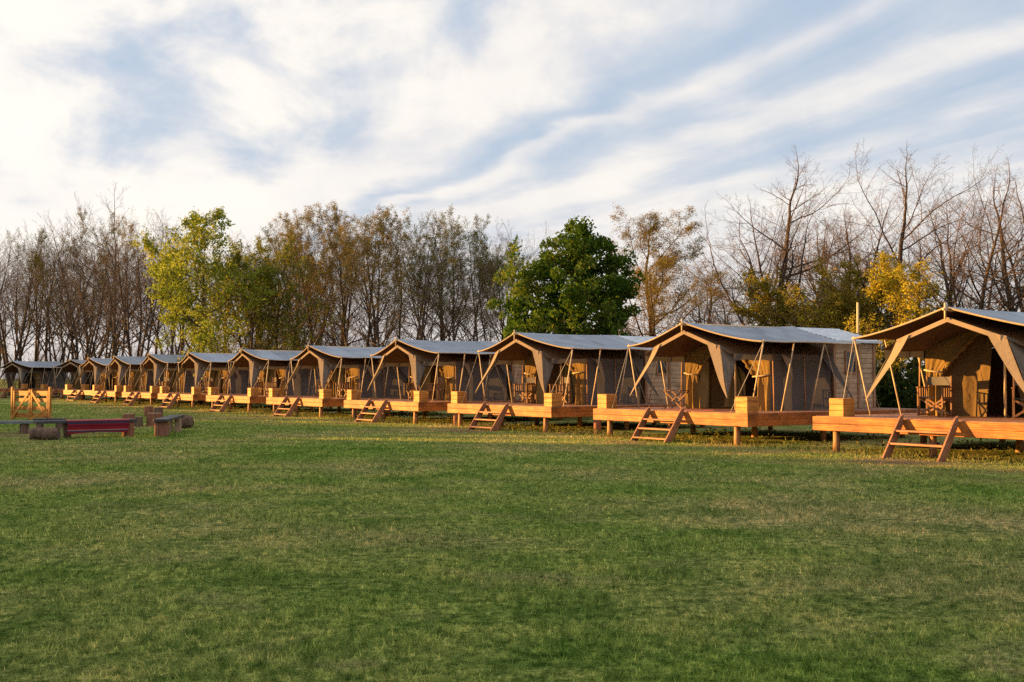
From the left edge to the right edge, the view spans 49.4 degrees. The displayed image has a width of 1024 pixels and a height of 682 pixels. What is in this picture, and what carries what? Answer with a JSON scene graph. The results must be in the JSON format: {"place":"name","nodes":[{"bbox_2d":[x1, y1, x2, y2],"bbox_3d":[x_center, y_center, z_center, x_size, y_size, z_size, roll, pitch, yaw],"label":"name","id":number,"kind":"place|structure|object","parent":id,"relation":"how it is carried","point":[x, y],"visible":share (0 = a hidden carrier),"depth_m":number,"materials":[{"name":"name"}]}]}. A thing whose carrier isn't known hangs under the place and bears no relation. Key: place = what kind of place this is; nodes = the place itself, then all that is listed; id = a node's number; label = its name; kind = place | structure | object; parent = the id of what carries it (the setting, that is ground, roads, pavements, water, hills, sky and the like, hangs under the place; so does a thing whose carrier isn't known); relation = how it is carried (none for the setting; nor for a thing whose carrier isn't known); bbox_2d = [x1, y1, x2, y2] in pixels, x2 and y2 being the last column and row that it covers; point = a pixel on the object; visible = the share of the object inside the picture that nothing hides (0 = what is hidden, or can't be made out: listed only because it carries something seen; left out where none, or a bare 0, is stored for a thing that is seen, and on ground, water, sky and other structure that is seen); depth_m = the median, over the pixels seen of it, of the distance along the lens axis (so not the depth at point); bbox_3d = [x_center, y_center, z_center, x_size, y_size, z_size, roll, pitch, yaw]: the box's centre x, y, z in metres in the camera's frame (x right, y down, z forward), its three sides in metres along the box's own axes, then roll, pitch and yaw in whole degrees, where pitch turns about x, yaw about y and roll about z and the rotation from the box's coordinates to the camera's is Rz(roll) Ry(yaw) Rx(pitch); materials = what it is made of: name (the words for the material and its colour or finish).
{"place":"outdoors","nodes":[
{"label":"outdoors","id":0,"kind":"place"},
{"bbox_2d":[0,379,1023,681],"bbox_3d":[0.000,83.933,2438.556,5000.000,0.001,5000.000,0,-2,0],"label":"ground","id":1,"kind":"structure","parent":0,"point":[960,447],"depth_m":10.27,"materials":[{"name":"green plant"}]},
{"bbox_2d":[0,231,52,334],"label":"bare tree","id":2,"kind":"object","parent":1,"relation":"on","point":[13,270],"visible":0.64,"depth_m":104.67,"materials":[{"name":"brown plant"}]},
{"bbox_2d":[10,387,51,419],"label":"wooden gate","id":3,"kind":"structure","parent":1,"relation":"on","point":[30,400],"depth_m":44.68,"materials":[{"name":"brown wood"}]},
{"bbox_2d":[0,229,78,360],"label":"bare tree","id":4,"kind":"object","parent":1,"relation":"on","point":[35,356],"visible":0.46,"depth_m":108.02,"materials":[{"name":"brown plant"}]},
{"bbox_2d":[28,427,60,439],"bbox_3d":[-12.545,2.486,29.830,0.809,0.353,0.381,0,-2,-9],"label":"log","id":5,"kind":"object","parent":1,"relation":"on","point":[40,433],"visible":0.99,"depth_m":29.71,"materials":[{"name":"brown wood"}]},
{"bbox_2d":[0,222,91,395],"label":"bare tree","id":6,"kind":"object","parent":1,"relation":"on","point":[10,381],"visible":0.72,"depth_m":103.89,"materials":[{"name":"brown plant"}]},
{"bbox_2d":[0,388,91,397],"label":"timber deck","id":7,"kind":"structure","parent":1,"relation":"on","point":[17,389],"depth_m":94.47,"materials":[{"name":"brown wood"}]},
{"bbox_2d":[0,360,74,387],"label":"canvas tent","id":8,"kind":"object","parent":7,"relation":"on","point":[34,374],"visible":0.94,"depth_m":96.06,"materials":[{"name":"brown fabric"}]},
{"bbox_2d":[0,218,97,360],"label":"bare tree","id":9,"kind":"object","parent":1,"relation":"on","point":[46,340],"visible":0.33,"depth_m":111.20,"materials":[{"name":"brown plant"}]},
{"bbox_2d":[0,210,104,395],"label":"bare tree","id":10,"kind":"object","parent":1,"relation":"on","point":[74,328],"visible":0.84,"depth_m":101.79,"materials":[{"name":"brown plant"}]},
{"bbox_2d":[0,257,104,393],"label":"bare tree","id":11,"kind":"object","parent":1,"relation":"on","point":[61,327],"visible":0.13,"depth_m":122.12,"materials":[{"name":"brown plant"}]},
{"bbox_2d":[6,206,141,394],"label":"budding tree","id":12,"kind":"object","parent":1,"relation":"on","point":[37,262],"visible":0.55,"depth_m":105.31,"materials":[{"name":"brown plant"}]},
{"bbox_2d":[39,389,118,398],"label":"timber deck","id":13,"kind":"structure","parent":1,"relation":"on","point":[59,390],"depth_m":87.74,"materials":[{"name":"brown wood"}]},
{"bbox_2d":[46,358,101,388],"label":"canvas tent","id":14,"kind":"object","parent":13,"relation":"on","point":[70,365],"visible":0.44,"depth_m":89.19,"materials":[{"name":"grey fabric"}]},
{"bbox_2d":[33,419,135,437],"bbox_3d":[-11.885,2.451,31.038,2.692,0.505,0.420,1,-2,-37],"label":"plank bench","id":15,"kind":"object","parent":1,"relation":"on","point":[130,432],"visible":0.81,"depth_m":30.65,"materials":[{"name":"brown wood"}]},
{"bbox_2d":[67,418,129,433],"bbox_3d":[-11.637,2.388,31.183,1.702,0.391,0.517,1,-2,-37],"label":"blanket","id":16,"kind":"object","parent":15,"relation":"on","point":[76,426],"visible":1,"depth_m":31.01,"materials":[{"name":"red fabric"}]},
{"bbox_2d":[25,242,146,359],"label":"bare tree","id":17,"kind":"object","parent":1,"relation":"on","point":[89,337],"visible":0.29,"depth_m":109.27,"materials":[{"name":"brown plant"}]},
{"bbox_2d":[13,247,162,357],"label":"bare tree","id":18,"kind":"object","parent":1,"relation":"on","point":[96,312],"visible":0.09,"depth_m":123.52,"materials":[{"name":"brown plant"}]},
{"bbox_2d":[37,229,149,399],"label":"bare tree","id":19,"kind":"object","parent":1,"relation":"on","point":[90,346],"visible":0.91,"depth_m":87.43,"materials":[{"name":"brown plant"}]},
{"bbox_2d":[50,235,158,355],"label":"bare tree","id":20,"kind":"object","parent":1,"relation":"on","point":[100,300],"visible":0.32,"depth_m":107.92,"materials":[{"name":"brown plant"}]},
{"bbox_2d":[31,182,178,357],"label":"bare tree","id":21,"kind":"object","parent":1,"relation":"on","point":[114,353],"visible":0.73,"depth_m":101.02,"materials":[{"name":"brown plant"}]},
{"bbox_2d":[49,241,164,357],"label":"bare tree","id":22,"kind":"object","parent":1,"relation":"on","point":[108,342],"visible":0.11,"depth_m":115.19,"materials":[{"name":"brown plant"}]},
{"bbox_2d":[63,390,181,400],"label":"timber deck","id":23,"kind":"structure","parent":1,"relation":"on","point":[84,392],"depth_m":80.84,"materials":[{"name":"brown wood"}]},
{"bbox_2d":[69,357,129,390],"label":"canvas tent","id":24,"kind":"object","parent":23,"relation":"on","point":[97,366],"visible":0.4,"depth_m":81.58,"materials":[{"name":"brown fabric"}]},
{"bbox_2d":[91,391,155,402],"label":"timber deck","id":25,"kind":"structure","parent":1,"relation":"on","point":[111,393],"depth_m":73.21,"materials":[{"name":"brown wood"}]},
{"bbox_2d":[97,356,165,390],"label":"canvas tent","id":26,"kind":"object","parent":25,"relation":"on","point":[122,365],"visible":0.58,"depth_m":74.70,"materials":[{"name":"brown fabric"}]},
{"bbox_2d":[87,212,164,355],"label":"budding tree","id":27,"kind":"object","parent":1,"relation":"on","point":[123,238],"visible":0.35,"depth_m":108.55,"materials":[{"name":"brown plant"}]},
{"bbox_2d":[53,209,206,398],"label":"bare tree","id":28,"kind":"object","parent":1,"relation":"on","point":[127,336],"visible":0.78,"depth_m":89.25,"materials":[{"name":"brown plant"}]},
{"bbox_2d":[79,209,208,398],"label":"bare tree","id":29,"kind":"object","parent":1,"relation":"on","point":[152,329],"visible":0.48,"depth_m":91.71,"materials":[{"name":"brown plant"}]},
{"bbox_2d":[153,415,183,436],"bbox_3d":[-10.327,2.535,33.532,0.480,0.505,4.063,0,-2,-10],"label":"plank bench","id":30,"kind":"object","parent":1,"relation":"on","point":[164,426],"visible":0.9,"depth_m":31.78,"materials":[{"name":"brown wood"}]},
{"bbox_2d":[114,237,227,354],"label":"bare tree","id":31,"kind":"object","parent":1,"relation":"on","point":[174,336],"visible":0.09,"depth_m":106.10,"materials":[{"name":"brown plant"}]},
{"bbox_2d":[122,392,258,405],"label":"timber deck","id":32,"kind":"structure","parent":1,"relation":"on","point":[151,396],"depth_m":67.83,"materials":[{"name":"brown wood"}]},
{"bbox_2d":[128,353,205,392],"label":"canvas tent","id":33,"kind":"object","parent":32,"relation":"on","point":[158,364],"visible":0.58,"depth_m":68.29,"materials":[{"name":"grey fabric"}]},
{"bbox_2d":[127,206,276,404],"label":"young leaf tree","id":34,"kind":"object","parent":1,"relation":"on","point":[177,267],"visible":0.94,"depth_m":69.83,"materials":[{"name":"yellow-green leaf"},{"name":"twig"},{"name":"bark"}]},
{"bbox_2d":[158,393,308,408],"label":"timber deck","id":35,"kind":"structure","parent":1,"relation":"on","point":[193,398],"depth_m":60.46,"materials":[{"name":"brown wood"}]},
{"bbox_2d":[167,352,258,393],"bbox_3d":[-16.227,1.796,63.295,5.592,2.413,5.329,1,-2,-36],"label":"canvas tent","id":36,"kind":"object","parent":35,"relation":"on","point":[212,365],"visible":0.62,"depth_m":62.05,"materials":[{"name":"grey fabric"}]},
{"bbox_2d":[186,232,347,352],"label":"young leaf tree","id":37,"kind":"object","parent":1,"relation":"on","point":[261,320],"visible":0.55,"depth_m":74.00,"materials":[{"name":"green leaf"},{"name":"twig"},{"name":"bark"}]},
{"bbox_2d":[221,211,340,350],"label":"budding tree","id":38,"kind":"object","parent":1,"relation":"on","point":[310,255],"visible":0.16,"depth_m":81.90,"materials":[{"name":"brown plant"}]},
{"bbox_2d":[206,395,373,411],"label":"timber deck","id":39,"kind":"structure","parent":1,"relation":"on","point":[249,400],"depth_m":54.16,"materials":[{"name":"brown wood"}]},
{"bbox_2d":[214,348,320,395],"bbox_3d":[-11.696,1.578,56.859,5.592,2.413,5.329,1,-2,-36],"label":"canvas tent","id":40,"kind":"object","parent":39,"relation":"on","point":[268,365],"visible":0.81,"depth_m":55.67,"materials":[{"name":"brown fabric"}]},
{"bbox_2d":[260,230,335,350],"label":"bare tree","id":41,"kind":"object","parent":1,"relation":"on","point":[312,318],"visible":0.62,"depth_m":76.53,"materials":[{"name":"brown plant"}]},
{"bbox_2d":[232,202,364,344],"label":"budding tree","id":42,"kind":"object","parent":1,"relation":"on","point":[329,277],"visible":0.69,"depth_m":77.46,"materials":[{"name":"brown plant"}]},
{"bbox_2d":[250,213,346,349],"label":"budding tree","id":43,"kind":"object","parent":1,"relation":"on","point":[269,240],"visible":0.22,"depth_m":79.46,"materials":[{"name":"brown plant"}]},
{"bbox_2d":[281,201,399,346],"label":"budding tree","id":44,"kind":"object","parent":1,"relation":"on","point":[331,247],"visible":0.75,"depth_m":77.86,"materials":[{"name":"brown plant"}]},
{"bbox_2d":[266,397,428,416],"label":"timber deck","id":45,"kind":"structure","parent":1,"relation":"on","point":[338,402],"depth_m":47.76,"materials":[{"name":"brown wood"}]},
{"bbox_2d":[276,344,410,397],"bbox_3d":[-7.167,1.361,50.410,5.592,2.413,5.329,1,-2,-35],"label":"canvas tent","id":46,"kind":"object","parent":45,"relation":"on","point":[337,364],"visible":0.84,"depth_m":49.36,"materials":[{"name":"brown fabric"}]},
{"bbox_2d":[294,203,440,346],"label":"budding tree","id":47,"kind":"object","parent":1,"relation":"on","point":[342,336],"visible":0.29,"depth_m":83.94,"materials":[{"name":"brown plant"}]},
{"bbox_2d":[355,398,387,422],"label":"wooden steps","id":48,"kind":"structure","parent":1,"relation":"on","point":[375,419],"depth_m":41.70,"materials":[{"name":"brown wood"}]},
{"bbox_2d":[313,227,429,345],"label":"bare tree","id":49,"kind":"object","parent":1,"relation":"on","point":[373,314],"visible":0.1,"depth_m":94.73,"materials":[{"name":"brown plant"}]},
{"bbox_2d":[322,204,426,346],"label":"budding tree","id":50,"kind":"object","parent":1,"relation":"on","point":[381,232],"visible":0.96,"depth_m":76.53,"materials":[{"name":"brown plant"}]},
{"bbox_2d":[330,205,427,346],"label":"budding tree","id":51,"kind":"object","parent":1,"relation":"on","point":[397,252],"visible":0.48,"depth_m":82.40,"materials":[{"name":"brown plant"}]},
{"bbox_2d":[374,211,468,340],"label":"budding tree","id":52,"kind":"object","parent":1,"relation":"on","point":[414,288],"visible":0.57,"depth_m":81.54,"materials":[{"name":"brown plant"}]},
{"bbox_2d":[375,219,474,340],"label":"budding tree","id":53,"kind":"object","parent":1,"relation":"on","point":[435,245],"visible":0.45,"depth_m":80.23,"materials":[{"name":"brown plant"}]},
{"bbox_2d":[346,229,507,340],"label":"bare tree","id":54,"kind":"object","parent":1,"relation":"on","point":[414,307],"visible":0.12,"depth_m":97.68,"materials":[{"name":"brown plant"}]},
{"bbox_2d":[389,214,468,339],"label":"bare tree","id":55,"kind":"object","parent":1,"relation":"on","point":[418,292],"visible":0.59,"depth_m":79.34,"materials":[{"name":"brown plant"}]},
{"bbox_2d":[372,213,500,340],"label":"bare tree","id":56,"kind":"object","parent":1,"relation":"on","point":[422,326],"visible":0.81,"depth_m":75.90,"materials":[{"name":"brown plant"}]},
{"bbox_2d":[377,213,512,340],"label":"budding tree","id":57,"kind":"object","parent":1,"relation":"on","point":[420,256],"visible":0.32,"depth_m":81.38,"materials":[{"name":"brown plant"}]},
{"bbox_2d":[344,399,562,423],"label":"timber deck","id":58,"kind":"structure","parent":1,"relation":"on","point":[412,405],"depth_m":41.43,"materials":[{"name":"brown wood"}]},
{"bbox_2d":[355,337,524,401],"bbox_3d":[-2.632,1.114,43.997,5.592,2.449,5.327,1,-2,-35],"label":"canvas tent","id":59,"kind":"object","parent":58,"relation":"on","point":[451,363],"visible":0.91,"depth_m":42.99,"materials":[{"name":"brown fabric"}]},
{"bbox_2d":[493,342,524,399],"bbox_3d":[-0.046,1.222,45.867,2.055,2.348,3.150,1,-2,-35],"label":"plank cabin","id":60,"kind":"object","parent":58,"relation":"on","point":[512,369],"visible":0.19,"depth_m":44.39,"materials":[{"name":"brown wood"}]},
{"bbox_2d":[415,205,515,340],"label":"budding tree","id":61,"kind":"object","parent":1,"relation":"on","point":[449,282],"visible":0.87,"depth_m":75.09,"materials":[{"name":"brown plant"}]},
{"bbox_2d":[422,218,508,340],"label":"bare tree","id":62,"kind":"object","parent":1,"relation":"on","point":[475,325],"visible":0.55,"depth_m":77.56,"materials":[{"name":"brown plant"}]},
{"bbox_2d":[0,301,934,402],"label":"undergrowth","id":63,"kind":"object","parent":1,"relation":"on","point":[306,341],"visible":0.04,"depth_m":91.29,"materials":[{"name":"plant"}]},
{"bbox_2d":[468,402,508,430],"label":"wooden steps","id":64,"kind":"structure","parent":1,"relation":"on","point":[494,427],"depth_m":35.37,"materials":[{"name":"brown wood"}]},
{"bbox_2d":[442,213,538,341],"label":"budding tree","id":65,"kind":"object","parent":1,"relation":"on","point":[476,237],"visible":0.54,"depth_m":77.44,"materials":[{"name":"brown plant"}]},
{"bbox_2d":[445,215,554,341],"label":"bare tree","id":66,"kind":"object","parent":1,"relation":"on","point":[486,310],"visible":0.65,"depth_m":73.96,"materials":[{"name":"brown plant"}]},
{"bbox_2d":[87,398,1023,463],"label":"weeds","id":67,"kind":"object","parent":1,"relation":"on","point":[1013,460],"visible":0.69,"depth_m":33.12,"materials":[{"name":"green plant"}]},
{"bbox_2d":[485,216,645,417],"bbox_3d":[2.345,-1.054,46.826,6.483,8.753,6.284,-1,-2,18],"label":"green tree","id":68,"kind":"object","parent":1,"relation":"on","point":[605,297],"visible":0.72,"depth_m":45.95,"materials":[{"name":"green plant"}]},
{"bbox_2d":[448,402,704,432],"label":"timber deck","id":69,"kind":"structure","parent":1,"relation":"on","point":[571,409],"depth_m":35.14,"materials":[{"name":"brown wood"}]},
{"bbox_2d":[513,377,536,402],"bbox_3d":[0.450,1.658,37.723,0.620,0.890,0.533,-2,-3,41],"label":"director chair","id":70,"kind":"object","parent":69,"relation":"on","point":[528,379],"visible":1,"depth_m":37.77,"materials":[{"name":"brown wood"}]},
{"bbox_2d":[462,330,679,405],"bbox_3d":[1.900,0.899,37.614,5.592,2.449,5.306,1,-2,-36],"label":"canvas tent","id":71,"kind":"object","parent":69,"relation":"on","point":[591,366],"visible":0.94,"depth_m":36.75,"materials":[{"name":"brown fabric"}]},
{"bbox_2d":[619,336,684,403],"bbox_3d":[4.487,1.005,39.441,2.055,2.348,3.150,1,-2,-35],"label":"plank cabin","id":72,"kind":"object","parent":69,"relation":"on","point":[673,368],"visible":0.33,"depth_m":38.27,"materials":[{"name":"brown wood"}]},
{"bbox_2d":[630,407,683,442],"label":"wooden steps","id":73,"kind":"structure","parent":1,"relation":"on","point":[670,434],"depth_m":28.90,"materials":[{"name":"brown wood"}]},
{"bbox_2d":[608,205,746,336],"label":"budding tree","id":74,"kind":"object","parent":1,"relation":"on","point":[661,264],"visible":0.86,"depth_m":53.22,"materials":[{"name":"brown plant"}]},
{"bbox_2d":[645,273,755,330],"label":"bare tree","id":75,"kind":"object","parent":1,"relation":"on","point":[723,309],"visible":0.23,"depth_m":67.55,"materials":[{"name":"brown plant"}]},
{"bbox_2d":[641,252,765,332],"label":"bare tree","id":76,"kind":"object","parent":1,"relation":"on","point":[706,287],"visible":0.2,"depth_m":69.95,"materials":[{"name":"brown plant"}]},
{"bbox_2d":[683,220,815,325],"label":"bare tree","id":77,"kind":"object","parent":1,"relation":"on","point":[762,269],"visible":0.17,"depth_m":59.19,"materials":[{"name":"brown plant"}]},
{"bbox_2d":[593,407,924,445],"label":"timber deck","id":78,"kind":"structure","parent":1,"relation":"on","point":[737,421],"depth_m":28.72,"materials":[{"name":"brown wood"}]},
{"bbox_2d":[612,319,879,411],"bbox_3d":[6.412,0.679,31.099,5.592,2.449,5.292,1,-2,-34],"label":"canvas tent","id":79,"kind":"object","parent":78,"relation":"on","point":[781,368],"visible":0.99,"depth_m":30.37,"materials":[{"name":"brown fabric"}]},
{"bbox_2d":[735,396,757,412],"bbox_3d":[5.780,1.571,27.388,0.400,0.406,0.400,1,-2,-35],"label":"wooden box","id":80,"kind":"object","parent":78,"relation":"on","point":[746,404],"visible":0.99,"depth_m":27.24,"materials":[{"name":"brown wood"}]},
{"bbox_2d":[797,327,881,407],"bbox_3d":[9.020,0.788,33.015,2.055,2.348,3.150,1,-2,-35],"label":"plank cabin","id":81,"kind":"object","parent":78,"relation":"on","point":[841,353],"visible":0.38,"depth_m":31.95,"materials":[{"name":"grey wood"}]},
{"bbox_2d":[662,144,879,325],"bbox_3d":[12.167,-2.499,48.437,10.444,11.779,8.758,2,-2,-38],"label":"bare tree","id":82,"kind":"object","parent":1,"relation":"on","point":[785,261],"visible":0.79,"depth_m":46.77,"materials":[{"name":"brown plant"}]},
{"bbox_2d":[687,179,878,325],"bbox_3d":[13.678,-2.278,56.013,10.214,11.830,8.047,0,-2,12],"label":"bare tree","id":83,"kind":"object","parent":1,"relation":"on","point":[757,255],"visible":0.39,"depth_m":55.41,"materials":[{"name":"brown plant"}]},
{"bbox_2d":[726,255,918,351],"bbox_3d":[12.140,-0.120,44.038,7.224,6.622,5.155,0,-2,-14],"label":"tree","id":84,"kind":"object","parent":1,"relation":"on","point":[790,307],"visible":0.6,"depth_m":43.35,"materials":[{"name":"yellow plant"}]},
{"bbox_2d":[756,176,928,340],"bbox_3d":[15.173,-1.970,48.981,7.622,10.721,9.870,1,-2,-16],"label":"bare tree","id":85,"kind":"object","parent":1,"relation":"on","point":[848,252],"visible":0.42,"depth_m":48.31,"materials":[{"name":"brown plant"}]},
{"bbox_2d":[796,248,952,404],"bbox_3d":[13.896,-0.258,41.628,7.210,6.741,5.596,1,-2,-15],"label":"golden tree","id":86,"kind":"object","parent":1,"relation":"on","point":[887,279],"visible":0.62,"depth_m":41.08,"materials":[{"name":"yellow plant"}]},
{"bbox_2d":[876,364,912,407],"bbox_3d":[12.674,1.678,40.802,4.362,2.764,4.100,0,-2,0],"label":"evergreen shrub","id":87,"kind":"object","parent":1,"relation":"on","point":[878,387],"visible":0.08,"depth_m":39.53,"materials":[{"name":"green plant"}]},
{"bbox_2d":[876,357,924,408],"bbox_3d":[14.154,1.771,39.920,4.323,2.501,3.898,-1,-2,35],"label":"evergreen shrub","id":88,"kind":"object","parent":1,"relation":"on","point":[900,374],"visible":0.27,"depth_m":39.27,"materials":[{"name":"green plant"}]},
{"bbox_2d":[803,137,1008,374],"bbox_3d":[16.046,-2.371,45.995,8.179,11.351,9.468,1,-2,-37],"label":"bare tree","id":89,"kind":"object","parent":1,"relation":"on","point":[905,225],"visible":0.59,"depth_m":44.85,"materials":[{"name":"brown plant"}]},
{"bbox_2d":[892,365,924,408],"bbox_3d":[15.283,1.703,37.940,4.635,2.508,4.622,0,-2,0],"label":"evergreen shrub","id":90,"kind":"object","parent":1,"relation":"on","point":[910,375],"visible":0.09,"depth_m":37.77,"materials":[{"name":"green plant"}]},
{"bbox_2d":[813,413,1023,458],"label":"timber deck","id":91,"kind":"structure","parent":1,"relation":"on","point":[1008,427],"depth_m":23.60,"materials":[{"name":"brown wood"}]},
{"bbox_2d":[829,398,854,416],"bbox_3d":[7.428,1.492,25.053,0.400,0.406,0.400,1,-2,-35],"label":"wooden box","id":92,"kind":"object","parent":91,"relation":"on","point":[841,407],"visible":1,"depth_m":24.91,"materials":[{"name":"brown wood"}]},
{"bbox_2d":[843,303,1023,417],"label":"canvas tent","id":93,"kind":"object","parent":91,"relation":"on","point":[957,344],"visible":0.93,"depth_m":24.96,"materials":[{"name":"brown fabric"}]},
{"bbox_2d":[916,376,952,415],"bbox_3d":[9.452,1.225,24.875,0.533,0.890,0.620,2,-3,-44],"label":"director chair","id":94,"kind":"object","parent":91,"relation":"on","point":[938,380],"visible":1,"depth_m":24.90,"materials":[{"name":"brown wood"}]},
{"bbox_2d":[882,414,957,461],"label":"wooden steps","id":95,"kind":"structure","parent":1,"relation":"on","point":[944,451],"depth_m":22.53,"materials":[{"name":"brown wood"}]},
{"bbox_2d":[840,145,1023,324],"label":"bare tree","id":96,"kind":"object","parent":1,"relation":"on","point":[957,287],"visible":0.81,"depth_m":40.92,"materials":[{"name":"brown plant"}]},
{"bbox_2d":[879,188,1020,358],"bbox_3d":[19.747,-1.579,49.010,12.448,9.950,7.043,2,-3,-42],"label":"bare tree","id":97,"kind":"object","parent":1,"relation":"on","point":[948,244],"visible":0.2,"depth_m":48.38,"materials":[{"name":"brown plant"}]},
{"bbox_2d":[880,164,1023,311],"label":"bare tree","id":98,"kind":"object","parent":1,"relation":"on","point":[1006,288],"visible":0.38,"depth_m":45.42,"materials":[{"name":"brown plant"}]},
{"bbox_2d":[922,170,1023,311],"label":"bare tree","id":99,"kind":"object","parent":1,"relation":"on","point":[1012,266],"visible":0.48,"depth_m":44.04,"materials":[{"name":"brown plant"}]},
{"bbox_2d":[0,0,1023,378],"label":"sky","id":100,"kind":"structure","parent":0,"point":[526,113],"materials":[{"name":"white"}]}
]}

